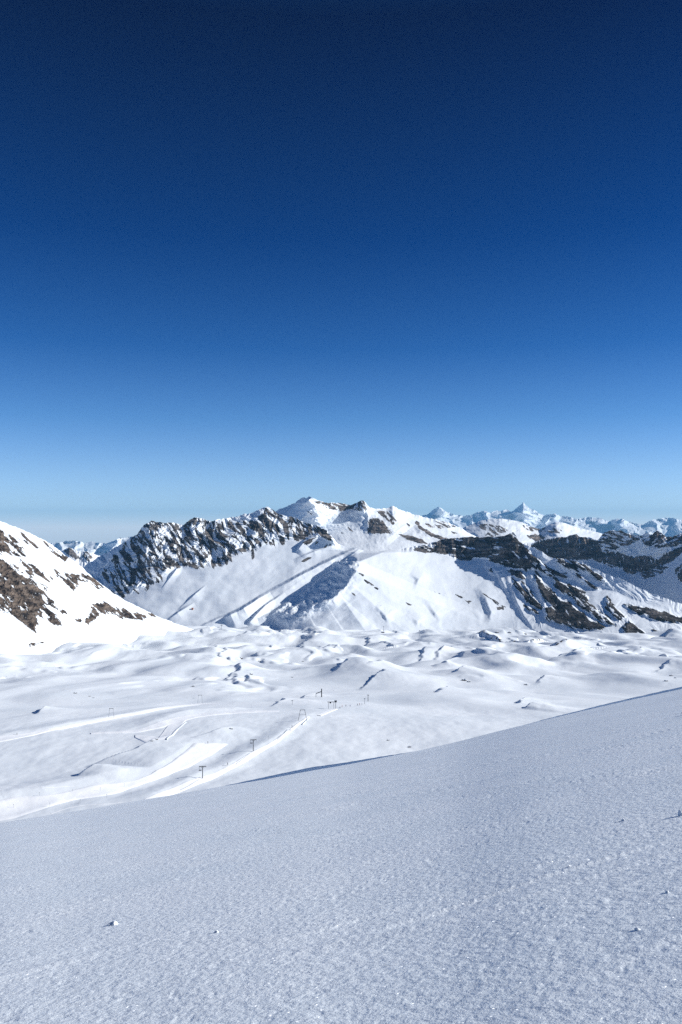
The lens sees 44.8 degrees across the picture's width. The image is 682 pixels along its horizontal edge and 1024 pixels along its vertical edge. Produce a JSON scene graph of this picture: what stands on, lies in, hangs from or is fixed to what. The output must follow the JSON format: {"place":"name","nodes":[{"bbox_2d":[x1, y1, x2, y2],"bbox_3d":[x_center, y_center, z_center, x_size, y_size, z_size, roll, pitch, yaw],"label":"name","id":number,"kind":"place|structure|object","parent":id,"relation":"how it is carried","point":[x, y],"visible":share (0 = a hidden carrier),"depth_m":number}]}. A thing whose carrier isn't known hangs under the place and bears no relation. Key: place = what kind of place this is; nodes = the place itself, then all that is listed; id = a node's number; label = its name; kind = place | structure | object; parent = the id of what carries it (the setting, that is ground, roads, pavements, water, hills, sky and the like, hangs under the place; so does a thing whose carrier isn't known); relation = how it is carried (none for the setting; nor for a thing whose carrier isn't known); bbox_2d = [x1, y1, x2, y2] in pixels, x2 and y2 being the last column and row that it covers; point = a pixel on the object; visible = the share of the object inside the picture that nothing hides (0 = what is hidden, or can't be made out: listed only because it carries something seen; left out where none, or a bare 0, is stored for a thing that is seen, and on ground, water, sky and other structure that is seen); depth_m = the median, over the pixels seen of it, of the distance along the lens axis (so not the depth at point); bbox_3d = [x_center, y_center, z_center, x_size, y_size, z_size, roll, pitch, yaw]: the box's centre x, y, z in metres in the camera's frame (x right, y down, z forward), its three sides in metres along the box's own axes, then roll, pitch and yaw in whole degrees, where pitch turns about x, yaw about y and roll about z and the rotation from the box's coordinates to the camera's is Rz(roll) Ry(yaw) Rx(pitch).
{"place":"outdoors","nodes":[
{"label":"outdoors","id":0,"kind":"place"},
{"bbox_2d":[61,547,99,566],"bbox_3d":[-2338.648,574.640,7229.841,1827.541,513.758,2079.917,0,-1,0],"label":"mountain","id":1,"kind":"structure","parent":0,"point":[82,558],"depth_m":7428.98},
{"bbox_2d":[50,536,133,555],"bbox_3d":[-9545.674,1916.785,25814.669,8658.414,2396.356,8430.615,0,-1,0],"label":"mountain","id":2,"kind":"structure","parent":0,"point":[102,548],"depth_m":24308.47},
{"bbox_2d":[0,521,193,654],"bbox_3d":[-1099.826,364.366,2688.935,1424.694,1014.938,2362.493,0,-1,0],"label":"mountain","id":3,"kind":"structure","parent":0,"point":[52,598],"depth_m":2460.86},
{"bbox_2d":[0,689,681,1023],"bbox_3d":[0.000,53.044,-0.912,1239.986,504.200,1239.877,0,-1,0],"label":"snow slope","id":4,"kind":"structure","parent":0,"point":[442,884],"depth_m":9.35},
{"bbox_2d":[107,920,117,925],"bbox_3d":[-2.773,5.018,10.066,0.139,0.086,0.101,0,-1,0],"label":"snow clod","id":5,"kind":"object","parent":4,"relation":"on","point":[113,922],"visible":0.77,"depth_m":10.04},
{"bbox_2d":[226,752,408,785],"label":"snow bank","id":6,"kind":"structure","parent":4,"relation":"on","point":[307,769],"depth_m":307.85},
{"bbox_2d":[525,687,681,724],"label":"snow bank","id":7,"kind":"structure","parent":4,"relation":"on","point":[664,691],"depth_m":325.24},
{"bbox_2d":[0,625,681,822],"bbox_3d":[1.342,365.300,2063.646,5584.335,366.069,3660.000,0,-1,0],"label":"terrain","id":8,"kind":"structure","parent":0,"point":[415,691],"depth_m":1047.09},
{"bbox_2d":[51,802,120,813],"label":"ski piste","id":9,"kind":"structure","parent":8,"relation":"on","point":[80,805],"depth_m":444.72},
{"bbox_2d":[0,703,218,741],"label":"ski piste","id":10,"kind":"structure","parent":8,"relation":"on","point":[3,738],"depth_m":695.49},
{"bbox_2d":[0,743,226,820],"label":"ski piste","id":11,"kind":"structure","parent":8,"relation":"on","point":[193,754],"depth_m":472.60},
{"bbox_2d":[135,735,157,742],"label":"ski piste","id":12,"kind":"structure","parent":8,"relation":"on","point":[143,738],"depth_m":623.04},
{"bbox_2d":[158,720,184,739],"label":"ski piste","id":13,"kind":"structure","parent":8,"relation":"on","point":[170,729],"depth_m":646.85},
{"bbox_2d":[166,722,185,738],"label":"ski track","id":14,"kind":"structure","parent":13,"relation":"on","point":[176,729],"depth_m":648.34},
{"bbox_2d":[91,710,278,733],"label":"ski piste","id":15,"kind":"structure","parent":8,"relation":"on","point":[162,724],"depth_m":686.68},
{"bbox_2d":[144,716,308,799],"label":"ski piste","id":16,"kind":"structure","parent":8,"relation":"on","point":[178,788],"depth_m":513.03},
{"bbox_2d":[318,708,336,715],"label":"ski piste","id":17,"kind":"structure","parent":8,"relation":"on","point":[326,712],"depth_m":746.91},
{"bbox_2d":[0,0,681,542],"label":"sky","id":18,"kind":"structure","parent":0,"point":[416,257]},
{"bbox_2d":[83,507,681,633],"bbox_3d":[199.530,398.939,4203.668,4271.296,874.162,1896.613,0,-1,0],"label":"mountain","id":19,"kind":"structure","parent":0,"point":[266,566],"depth_m":4041.12},
{"bbox_2d":[275,496,530,550],"bbox_3d":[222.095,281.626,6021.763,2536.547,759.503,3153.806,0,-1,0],"label":"mountain","id":20,"kind":"structure","parent":0,"point":[362,525],"depth_m":5588.40},
{"bbox_2d":[463,519,601,543],"bbox_3d":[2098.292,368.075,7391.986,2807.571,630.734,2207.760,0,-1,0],"label":"mountain","id":21,"kind":"structure","parent":0,"point":[523,532],"depth_m":7655.48},
{"bbox_2d":[422,503,681,536],"bbox_3d":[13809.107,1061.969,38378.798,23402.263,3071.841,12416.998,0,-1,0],"label":"mountain","id":22,"kind":"structure","parent":0,"point":[666,527],"depth_m":38411.80},
{"bbox_2d":[531,530,681,603],"bbox_3d":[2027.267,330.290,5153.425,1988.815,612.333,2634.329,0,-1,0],"label":"mountain","id":23,"kind":"structure","parent":0,"point":[650,563],"depth_m":5328.22}
]}

